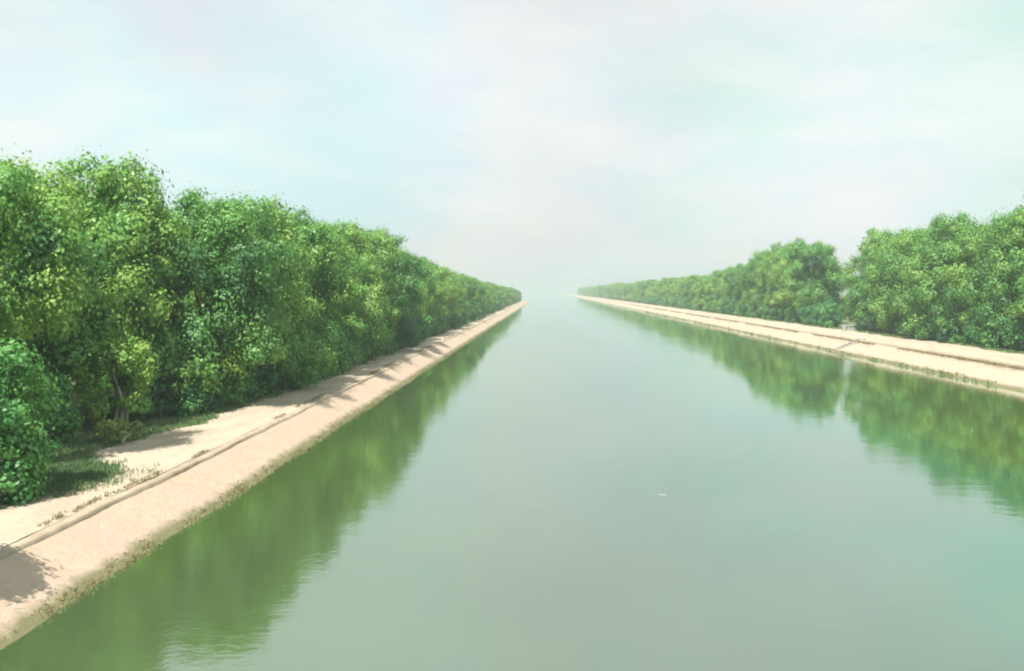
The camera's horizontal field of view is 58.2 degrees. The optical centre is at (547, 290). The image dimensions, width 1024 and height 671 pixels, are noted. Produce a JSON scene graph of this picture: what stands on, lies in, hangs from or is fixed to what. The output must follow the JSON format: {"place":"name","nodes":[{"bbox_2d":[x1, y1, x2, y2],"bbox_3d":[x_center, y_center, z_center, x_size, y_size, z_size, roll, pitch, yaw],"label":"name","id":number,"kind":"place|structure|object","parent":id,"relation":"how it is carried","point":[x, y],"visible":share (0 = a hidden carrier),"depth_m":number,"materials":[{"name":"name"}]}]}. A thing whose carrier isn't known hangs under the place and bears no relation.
{"place":"outdoors","nodes":[
{"label":"outdoors","id":0,"kind":"place"},
{"bbox_2d":[1,301,520,532],"bbox_3d":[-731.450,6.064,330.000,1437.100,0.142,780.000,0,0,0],"label":"ground","id":1,"kind":"structure","parent":0,"point":[87,426],"depth_m":41.51,"materials":[{"name":"soil"}]},
{"bbox_2d":[0,330,69,506],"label":"shrub","id":2,"kind":"object","parent":1,"relation":"on","point":[19,432],"visible":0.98,"depth_m":26.43,"materials":[{"name":"green plant"}]},
{"bbox_2d":[0,363,92,444],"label":"shrub","id":3,"kind":"object","parent":1,"relation":"on","point":[63,421],"visible":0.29,"depth_m":36.62,"materials":[{"name":"green plant"}]},
{"bbox_2d":[0,143,100,346],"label":"broadleaf tree","id":4,"kind":"object","parent":1,"relation":"on","point":[30,223],"visible":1,"depth_m":31.41,"materials":[{"name":"green plant"}]},
{"bbox_2d":[0,148,132,381],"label":"broadleaf tree","id":5,"kind":"object","parent":1,"relation":"on","point":[53,356],"visible":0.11,"depth_m":38.95,"materials":[{"name":"green plant"}]},
{"bbox_2d":[1,191,138,356],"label":"broadleaf tree","id":6,"kind":"object","parent":1,"relation":"on","point":[101,265],"visible":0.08,"depth_m":38.53,"materials":[{"name":"green plant"}]},
{"bbox_2d":[57,330,159,428],"bbox_3d":[-18.969,4.104,39.692,3.870,4.771,3.488,0,0,-11],"label":"shrub","id":7,"kind":"object","parent":1,"relation":"on","point":[98,405],"visible":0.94,"depth_m":39.49,"materials":[{"name":"green plant"}]},
{"bbox_2d":[59,215,157,397],"bbox_3d":[-24.910,0.961,46.952,10.858,11.205,10.611,0,0,-30],"label":"broadleaf tree","id":8,"kind":"object","parent":1,"relation":"on","point":[93,308],"depth_m":45.49,"materials":[{"name":"green plant"}]},
{"bbox_2d":[87,415,144,444],"bbox_3d":[-17.122,5.699,36.786,2.265,1.522,2.093,0,0,20],"label":"shrub","id":9,"kind":"object","parent":1,"relation":"on","point":[122,435],"visible":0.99,"depth_m":36.45,"materials":[{"name":"green plant"}]},
{"bbox_2d":[5,145,230,414],"bbox_3d":[-21.229,-0.130,44.420,10.920,13.590,10.672,0,0,17],"label":"broadleaf tree","id":10,"kind":"object","parent":1,"relation":"on","point":[123,231],"visible":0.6,"depth_m":43.35,"materials":[{"name":"green plant"}]},
{"bbox_2d":[65,196,187,396],"bbox_3d":[-26.711,0.227,56.140,10.720,12.810,10.476,0,0,-44],"label":"broadleaf tree","id":11,"kind":"object","parent":1,"relation":"on","point":[68,378],"depth_m":53.35,"materials":[{"name":"green plant"}]},
{"bbox_2d":[85,359,180,421],"bbox_3d":[-19.404,4.683,43.237,4.037,3.782,4.461,0,0,31],"label":"shrub","id":12,"kind":"object","parent":1,"relation":"on","point":[157,404],"visible":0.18,"depth_m":43.14,"materials":[{"name":"green plant"}]},
{"bbox_2d":[164,205,204,343],"bbox_3d":[-26.907,0.100,65.408,11.265,13.086,11.009,0,0,-25],"label":"broadleaf tree","id":13,"kind":"object","parent":1,"relation":"on","point":[188,295],"visible":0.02,"depth_m":62.66,"materials":[{"name":"green plant"}]},
{"bbox_2d":[166,358,222,416],"bbox_3d":[-17.500,4.935,45.172,2.738,3.211,2.611,0,0,39],"label":"shrub","id":14,"kind":"object","parent":1,"relation":"on","point":[195,396],"visible":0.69,"depth_m":44.60,"materials":[{"name":"green plant"}]},
{"bbox_2d":[123,186,301,403],"bbox_3d":[-17.655,0.387,48.116,9.694,12.204,9.071,0,0,12],"label":"broadleaf tree","id":15,"kind":"object","parent":1,"relation":"on","point":[240,286],"visible":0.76,"depth_m":46.51,"materials":[{"name":"green plant"}]},
{"bbox_2d":[0,329,449,508],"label":"grass","id":16,"kind":"structure","parent":1,"relation":"on","point":[70,475],"depth_m":31.31,"materials":[{"name":"green plant"}]},
{"bbox_2d":[209,356,250,406],"bbox_3d":[-17.178,4.966,48.096,3.117,3.124,3.268,0,0,-17],"label":"shrub","id":17,"kind":"object","parent":1,"relation":"on","point":[224,394],"visible":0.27,"depth_m":48.09,"materials":[{"name":"green plant"}]},
{"bbox_2d":[226,357,262,399],"bbox_3d":[-17.396,4.843,50.887,3.014,3.352,3.330,0,0,-8],"label":"shrub","id":18,"kind":"object","parent":1,"relation":"on","point":[254,380],"visible":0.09,"depth_m":51.26,"materials":[{"name":"green plant"}]},
{"bbox_2d":[178,191,343,388],"bbox_3d":[-17.434,0.326,54.963,9.883,12.593,9.658,0,0,4],"label":"broadleaf tree","id":19,"kind":"object","parent":1,"relation":"on","point":[300,349],"visible":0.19,"depth_m":54.53,"materials":[{"name":"green plant"}]},
{"bbox_2d":[240,334,287,396],"bbox_3d":[-16.836,4.520,53.654,3.853,4.364,3.674,0,0,44],"label":"shrub","id":20,"kind":"object","parent":1,"relation":"on","point":[264,385],"visible":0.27,"depth_m":52.86,"materials":[{"name":"green plant"}]},
{"bbox_2d":[262,354,311,389],"bbox_3d":[-16.446,4.886,56.961,3.741,3.237,3.385,0,0,26],"label":"shrub","id":21,"kind":"object","parent":1,"relation":"on","point":[286,385],"visible":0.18,"depth_m":56.21,"materials":[{"name":"green plant"}]},
{"bbox_2d":[258,205,365,364],"bbox_3d":[-17.381,0.299,62.346,9.526,12.402,11.207,0,0,38],"label":"broadleaf tree","id":22,"kind":"object","parent":1,"relation":"on","point":[327,282],"visible":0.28,"depth_m":62.11,"materials":[{"name":"green plant"}]},
{"bbox_2d":[292,217,373,369],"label":"broadleaf tree","id":23,"kind":"object","parent":1,"relation":"on","point":[355,327],"visible":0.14,"depth_m":69.59,"materials":[{"name":"green plant"}]},
{"bbox_2d":[327,326,353,375],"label":"shrub","id":24,"kind":"object","parent":1,"relation":"on","point":[343,364],"visible":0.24,"depth_m":66.05,"materials":[{"name":"green plant"}]},
{"bbox_2d":[342,338,362,369],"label":"shrub","id":25,"kind":"object","parent":1,"relation":"on","point":[355,355],"visible":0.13,"depth_m":70.07,"materials":[{"name":"green plant"}]},
{"bbox_2d":[326,217,394,359],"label":"broadleaf tree","id":26,"kind":"object","parent":1,"relation":"on","point":[354,234],"visible":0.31,"depth_m":76.61,"materials":[{"name":"green plant"}]},
{"bbox_2d":[354,331,371,364],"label":"shrub","id":27,"kind":"object","parent":1,"relation":"on","point":[365,361],"visible":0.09,"depth_m":75.24,"materials":[{"name":"green plant"}]},
{"bbox_2d":[364,329,388,359],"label":"shrub","id":28,"kind":"object","parent":1,"relation":"on","point":[376,352],"visible":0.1,"depth_m":79.93,"materials":[{"name":"green plant"}]},
{"bbox_2d":[344,226,411,333],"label":"broadleaf tree","id":29,"kind":"object","parent":1,"relation":"on","point":[397,297],"visible":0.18,"depth_m":85.24,"materials":[{"name":"green plant"}]},
{"bbox_2d":[378,322,397,354],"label":"shrub","id":30,"kind":"object","parent":1,"relation":"on","point":[389,350],"visible":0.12,"depth_m":85.45,"materials":[{"name":"green plant"}]},
{"bbox_2d":[366,225,429,348],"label":"broadleaf tree","id":31,"kind":"object","parent":1,"relation":"on","point":[406,330],"visible":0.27,"depth_m":92.20,"materials":[{"name":"green plant"}]},
{"bbox_2d":[390,247,430,322],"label":"broadleaf tree","id":32,"kind":"object","parent":1,"relation":"on","point":[420,271],"visible":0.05,"depth_m":101.52,"materials":[{"name":"green plant"}]},
{"bbox_2d":[404,250,430,335],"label":"broadleaf tree","id":33,"kind":"object","parent":1,"relation":"on","point":[421,309],"visible":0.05,"depth_m":110.11,"materials":[{"name":"green plant"}]},
{"bbox_2d":[414,315,426,340],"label":"shrub","id":34,"kind":"object","parent":1,"relation":"on","point":[421,322],"visible":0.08,"depth_m":109.29,"materials":[{"name":"green plant"}]},
{"bbox_2d":[407,250,442,319],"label":"broadleaf tree","id":35,"kind":"object","parent":1,"relation":"on","point":[431,280],"visible":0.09,"depth_m":119.22,"materials":[{"name":"green plant"}]},
{"bbox_2d":[422,314,437,337],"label":"shrub","id":36,"kind":"object","parent":1,"relation":"on","point":[431,320],"visible":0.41,"depth_m":118.69,"materials":[{"name":"green plant"}]},
{"bbox_2d":[412,254,452,329],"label":"broadleaf tree","id":37,"kind":"object","parent":1,"relation":"on","point":[430,263],"visible":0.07,"depth_m":134.47,"materials":[{"name":"green plant"}]},
{"bbox_2d":[419,258,453,321],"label":"broadleaf tree","id":38,"kind":"object","parent":1,"relation":"on","point":[439,290],"visible":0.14,"depth_m":127.11,"materials":[{"name":"green plant"}]},
{"bbox_2d":[429,316,445,335],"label":"shrub","id":39,"kind":"object","parent":1,"relation":"on","point":[436,330],"visible":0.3,"depth_m":122.86,"materials":[{"name":"green plant"}]},
{"bbox_2d":[431,261,464,316],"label":"broadleaf tree","id":40,"kind":"object","parent":1,"relation":"on","point":[450,303],"visible":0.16,"depth_m":142.68,"materials":[{"name":"green plant"}]},
{"bbox_2d":[439,266,467,308],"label":"broadleaf tree","id":41,"kind":"object","parent":1,"relation":"on","point":[458,292],"visible":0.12,"depth_m":152.52,"materials":[{"name":"green plant"}]},
{"bbox_2d":[449,308,463,328],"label":"shrub","id":42,"kind":"object","parent":1,"relation":"on","point":[456,322],"visible":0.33,"depth_m":145.49,"materials":[{"name":"green plant"}]},
{"bbox_2d":[451,275,470,318],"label":"broadleaf tree","id":43,"kind":"object","parent":1,"relation":"on","point":[463,289],"visible":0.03,"depth_m":161.22,"materials":[{"name":"green plant"}]},
{"bbox_2d":[456,274,477,313],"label":"broadleaf tree","id":44,"kind":"object","parent":1,"relation":"on","point":[470,289],"visible":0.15,"depth_m":175.63,"materials":[{"name":"green plant"}]},
{"bbox_2d":[459,272,480,315],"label":"broadleaf tree","id":45,"kind":"object","parent":1,"relation":"on","point":[475,297],"visible":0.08,"depth_m":185.47,"materials":[{"name":"green plant"}]},
{"bbox_2d":[470,277,484,306],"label":"broadleaf tree","id":46,"kind":"object","parent":1,"relation":"on","point":[480,288],"visible":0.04,"depth_m":199.63,"materials":[{"name":"green plant"}]},
{"bbox_2d":[472,277,491,312],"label":"broadleaf tree","id":47,"kind":"object","parent":1,"relation":"on","point":[487,294],"visible":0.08,"depth_m":223.54,"materials":[{"name":"green plant"}]},
{"bbox_2d":[491,283,504,303],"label":"broadleaf tree","id":48,"kind":"object","parent":1,"relation":"on","point":[500,293],"visible":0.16,"depth_m":290.85,"materials":[{"name":"green plant"}]},
{"bbox_2d":[0,301,524,548],"bbox_3d":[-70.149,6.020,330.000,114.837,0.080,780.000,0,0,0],"label":"path","id":49,"kind":"structure","parent":0,"point":[169,450],"depth_m":36.16,"materials":[{"name":"beige concrete"}]},
{"bbox_2d":[36,328,467,526],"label":"dry grass","id":50,"kind":"structure","parent":49,"relation":"on","point":[157,472],"depth_m":28.50,"materials":[{"name":"beige plant"}]},
{"bbox_2d":[0,301,528,649],"bbox_3d":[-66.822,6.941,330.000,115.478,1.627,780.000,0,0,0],"label":"bank slope","id":51,"kind":"structure","parent":0,"point":[33,577],"depth_m":27.26,"materials":[{"name":"beige concrete"}]},
{"bbox_2d":[4,321,500,640],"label":"waterside weeds","id":52,"kind":"object","parent":51,"relation":"on","point":[148,549],"visible":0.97,"depth_m":28.16,"materials":[{"name":"green plant"}]},
{"bbox_2d":[0,301,525,559],"bbox_3d":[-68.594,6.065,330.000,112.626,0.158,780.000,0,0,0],"label":"kerb","id":53,"kind":"structure","parent":51,"relation":"on","point":[11,549],"depth_m":29.59,"materials":[{"name":"beige concrete"}]},
{"bbox_2d":[0,293,1023,670],"bbox_3d":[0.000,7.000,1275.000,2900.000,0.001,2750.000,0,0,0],"label":"water","id":54,"kind":"structure","parent":0,"point":[550,481],"depth_m":26.83,"materials":[{"name":"green liquid"}]},
{"bbox_2d":[0,0,1023,292],"label":"sky","id":55,"kind":"structure","parent":0,"point":[526,146],"materials":[{"name":"white"}]},
{"bbox_2d":[564,294,1023,391],"bbox_3d":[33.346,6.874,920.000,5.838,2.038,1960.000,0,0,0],"label":"bank slope","id":56,"kind":"structure","parent":0,"point":[1009,378],"depth_m":94.07,"materials":[{"name":"beige concrete"}]},
{"bbox_2d":[569,294,1023,367],"bbox_3d":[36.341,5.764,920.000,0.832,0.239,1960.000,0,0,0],"label":"kerb","id":57,"kind":"structure","parent":56,"relation":"on","point":[938,352],"depth_m":100.04,"materials":[{"name":"beige concrete"}]},
{"bbox_2d":[829,337,865,351],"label":"concrete steps","id":58,"kind":"structure","parent":56,"relation":"on","point":[848,344],"depth_m":106.24,"materials":[{"name":"beige concrete"}]},
{"bbox_2d":[570,294,1023,364],"bbox_3d":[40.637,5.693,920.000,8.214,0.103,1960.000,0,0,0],"label":"path","id":59,"kind":"structure","parent":0,"point":[977,352],"depth_m":107.85,"materials":[{"name":"beige concrete"}]},
{"bbox_2d":[573,294,1022,353],"bbox_3d":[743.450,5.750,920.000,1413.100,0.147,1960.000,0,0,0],"label":"ground","id":60,"kind":"structure","parent":0,"point":[846,322],"depth_m":163.50,"materials":[{"name":"soil"}]},
{"bbox_2d":[626,280,639,299],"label":"broadleaf tree","id":61,"kind":"object","parent":60,"relation":"on","point":[630,288],"visible":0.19,"depth_m":489.79,"materials":[{"name":"green plant"}]},
{"bbox_2d":[657,277,668,297],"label":"broadleaf tree","id":62,"kind":"object","parent":60,"relation":"on","point":[662,283],"visible":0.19,"depth_m":359.48,"materials":[{"name":"green plant"}]},
{"bbox_2d":[662,277,679,305],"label":"broadleaf tree","id":63,"kind":"object","parent":60,"relation":"on","point":[668,286],"visible":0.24,"depth_m":339.17,"materials":[{"name":"green plant"}]},
{"bbox_2d":[667,279,679,301],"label":"broadleaf tree","id":64,"kind":"object","parent":60,"relation":"on","point":[673,285],"visible":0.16,"depth_m":327.90,"materials":[{"name":"green plant"}]},
{"bbox_2d":[680,275,699,302],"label":"broadleaf tree","id":65,"kind":"object","parent":60,"relation":"on","point":[690,279],"visible":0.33,"depth_m":291.96,"materials":[{"name":"green plant"}]},
{"bbox_2d":[688,276,700,305],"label":"broadleaf tree","id":66,"kind":"object","parent":60,"relation":"on","point":[691,296],"visible":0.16,"depth_m":283.53,"materials":[{"name":"green plant"}]},
{"bbox_2d":[695,276,715,304],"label":"broadleaf tree","id":67,"kind":"object","parent":60,"relation":"on","point":[701,294],"visible":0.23,"depth_m":259.48,"materials":[{"name":"green plant"}]},
{"bbox_2d":[700,268,724,309],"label":"broadleaf tree","id":68,"kind":"object","parent":60,"relation":"on","point":[709,287],"visible":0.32,"depth_m":250.25,"materials":[{"name":"green plant"}]},
{"bbox_2d":[709,275,722,308],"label":"broadleaf tree","id":69,"kind":"object","parent":60,"relation":"on","point":[717,286],"visible":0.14,"depth_m":241.06,"materials":[{"name":"green plant"}]},
{"bbox_2d":[710,268,727,312],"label":"broadleaf tree","id":70,"kind":"object","parent":60,"relation":"on","point":[714,305],"visible":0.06,"depth_m":234.38,"materials":[{"name":"green plant"}]},
{"bbox_2d":[718,296,730,313],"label":"shrub","id":71,"kind":"object","parent":60,"relation":"on","point":[723,305],"visible":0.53,"depth_m":225.75,"materials":[{"name":"green plant"}]},
{"bbox_2d":[720,262,743,302],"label":"broadleaf tree","id":72,"kind":"object","parent":60,"relation":"on","point":[728,290],"visible":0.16,"depth_m":226.05,"materials":[{"name":"green plant"}]},
{"bbox_2d":[725,264,747,302],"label":"broadleaf tree","id":73,"kind":"object","parent":60,"relation":"on","point":[731,281],"visible":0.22,"depth_m":217.31,"materials":[{"name":"green plant"}]},
{"bbox_2d":[732,266,750,305],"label":"broadleaf tree","id":74,"kind":"object","parent":60,"relation":"on","point":[737,288],"visible":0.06,"depth_m":211.96,"materials":[{"name":"green plant"}]},
{"bbox_2d":[738,255,762,305],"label":"broadleaf tree","id":75,"kind":"object","parent":60,"relation":"on","point":[748,283],"visible":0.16,"depth_m":201.46,"materials":[{"name":"green plant"}]},
{"bbox_2d":[748,303,761,317],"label":"shrub","id":76,"kind":"object","parent":60,"relation":"on","point":[754,313],"visible":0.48,"depth_m":193.35,"materials":[{"name":"green plant"}]},
{"bbox_2d":[743,247,774,311],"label":"broadleaf tree","id":77,"kind":"object","parent":60,"relation":"on","point":[757,289],"visible":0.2,"depth_m":194.04,"materials":[{"name":"green plant"}]},
{"bbox_2d":[752,242,784,311],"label":"broadleaf tree","id":78,"kind":"object","parent":60,"relation":"on","point":[768,258],"visible":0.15,"depth_m":186.28,"materials":[{"name":"green plant"}]},
{"bbox_2d":[761,306,776,318],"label":"shrub","id":79,"kind":"object","parent":60,"relation":"on","point":[766,314],"visible":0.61,"depth_m":182.53,"materials":[{"name":"green plant"}]},
{"bbox_2d":[769,306,783,319],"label":"shrub","id":80,"kind":"object","parent":60,"relation":"on","point":[774,311],"visible":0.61,"depth_m":177.74,"materials":[{"name":"green plant"}]},
{"bbox_2d":[777,305,788,320],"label":"shrub","id":81,"kind":"object","parent":60,"relation":"on","point":[782,314],"visible":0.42,"depth_m":172.58,"materials":[{"name":"green plant"}]},
{"bbox_2d":[762,241,818,306],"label":"broadleaf tree","id":82,"kind":"object","parent":60,"relation":"on","point":[770,296],"visible":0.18,"depth_m":179.62,"materials":[{"name":"green plant"}]},
{"bbox_2d":[785,305,800,322],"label":"shrub","id":83,"kind":"object","parent":60,"relation":"on","point":[794,317],"visible":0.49,"depth_m":162.66,"materials":[{"name":"green plant"}]},
{"bbox_2d":[767,236,831,308],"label":"broadleaf tree","id":84,"kind":"object","parent":60,"relation":"on","point":[792,252],"visible":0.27,"depth_m":170.28,"materials":[{"name":"green plant"}]},
{"bbox_2d":[798,303,826,324],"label":"shrub","id":85,"kind":"object","parent":60,"relation":"on","point":[808,312],"visible":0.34,"depth_m":152.79,"materials":[{"name":"green plant"}]},
{"bbox_2d":[779,239,847,321],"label":"broadleaf tree","id":86,"kind":"object","parent":60,"relation":"on","point":[817,259],"visible":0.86,"depth_m":159.13,"materials":[{"name":"green plant"}]},
{"bbox_2d":[811,302,838,326],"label":"shrub","id":87,"kind":"object","parent":60,"relation":"on","point":[816,314],"visible":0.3,"depth_m":147.20,"materials":[{"name":"green plant"}]},
{"bbox_2d":[817,303,843,327],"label":"shrub","id":88,"kind":"object","parent":60,"relation":"on","point":[830,314],"visible":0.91,"depth_m":142.27,"materials":[{"name":"green plant"}]},
{"bbox_2d":[645,306,1023,384],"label":"verge grass","id":89,"kind":"structure","parent":60,"relation":"on","point":[1006,350],"depth_m":101.49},
{"bbox_2d":[843,299,863,320],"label":"broadleaf tree","id":90,"kind":"object","parent":60,"relation":"on","point":[848,312],"visible":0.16,"depth_m":170.71,"materials":[{"name":"green plant"}]},
{"bbox_2d":[842,325,877,330],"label":"parapet wall","id":91,"kind":"structure","parent":60,"relation":"on","point":[848,328],"depth_m":130.84,"materials":[{"name":"concrete"}]},
{"bbox_2d":[840,225,909,331],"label":"broadleaf tree","id":92,"kind":"object","parent":60,"relation":"on","point":[855,287],"visible":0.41,"depth_m":130.02,"materials":[{"name":"green plant"}]},
{"bbox_2d":[857,225,939,332],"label":"broadleaf tree","id":93,"kind":"object","parent":60,"relation":"on","point":[879,292],"visible":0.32,"depth_m":121.00,"materials":[{"name":"green plant"}]},
{"bbox_2d":[893,313,908,336],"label":"shrub","id":94,"kind":"object","parent":60,"relation":"on","point":[898,325],"visible":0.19,"depth_m":114.52,"materials":[{"name":"green plant"}]},
{"bbox_2d":[879,222,961,335],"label":"broadleaf tree","id":95,"kind":"object","parent":60,"relation":"on","point":[903,241],"visible":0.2,"depth_m":113.51,"materials":[{"name":"green plant"}]},
{"bbox_2d":[907,310,938,338],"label":"shrub","id":96,"kind":"object","parent":60,"relation":"on","point":[908,335],"visible":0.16,"depth_m":109.78,"materials":[{"name":"green plant"}]},
{"bbox_2d":[912,314,947,339],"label":"shrub","id":97,"kind":"object","parent":60,"relation":"on","point":[926,331],"visible":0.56,"depth_m":104.95,"materials":[{"name":"green plant"}]},
{"bbox_2d":[895,210,985,335],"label":"broadleaf tree","id":98,"kind":"object","parent":60,"relation":"on","point":[928,281],"visible":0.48,"depth_m":104.77,"materials":[{"name":"green plant"}]},
{"bbox_2d":[936,310,967,343],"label":"shrub","id":99,"kind":"object","parent":60,"relation":"on","point":[952,325],"visible":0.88,"depth_m":99.72,"materials":[{"name":"green plant"}]},
{"bbox_2d":[937,213,1023,341],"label":"broadleaf tree","id":100,"kind":"object","parent":60,"relation":"on","point":[969,289],"visible":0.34,"depth_m":97.60,"materials":[{"name":"green plant"}]},
{"bbox_2d":[959,309,1002,345],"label":"shrub","id":101,"kind":"object","parent":60,"relation":"on","point":[973,339],"visible":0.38,"depth_m":95.50,"materials":[{"name":"green plant"}]},
{"bbox_2d":[963,204,1023,346],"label":"broadleaf tree","id":102,"kind":"object","parent":60,"relation":"on","point":[999,255],"visible":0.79,"depth_m":89.94,"materials":[{"name":"green plant"}]},
{"bbox_2d":[969,315,1021,348],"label":"shrub","id":103,"kind":"object","parent":60,"relation":"on","point":[987,339],"visible":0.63,"depth_m":90.38,"materials":[{"name":"green plant"}]},
{"bbox_2d":[993,245,1023,321],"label":"broadleaf tree","id":104,"kind":"object","parent":60,"relation":"on","point":[1019,310],"visible":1,"depth_m":85.09,"materials":[{"name":"green plant"}]},
{"bbox_2d":[997,319,1023,351],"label":"shrub","id":105,"kind":"object","parent":60,"relation":"on","point":[1016,333],"visible":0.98,"depth_m":86.28,"materials":[{"name":"green plant"}]},
{"bbox_2d":[630,304,1023,369],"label":"dry grass","id":106,"kind":"structure","parent":0,"point":[975,360],"depth_m":88.73,"materials":[{"name":"brown plant"}]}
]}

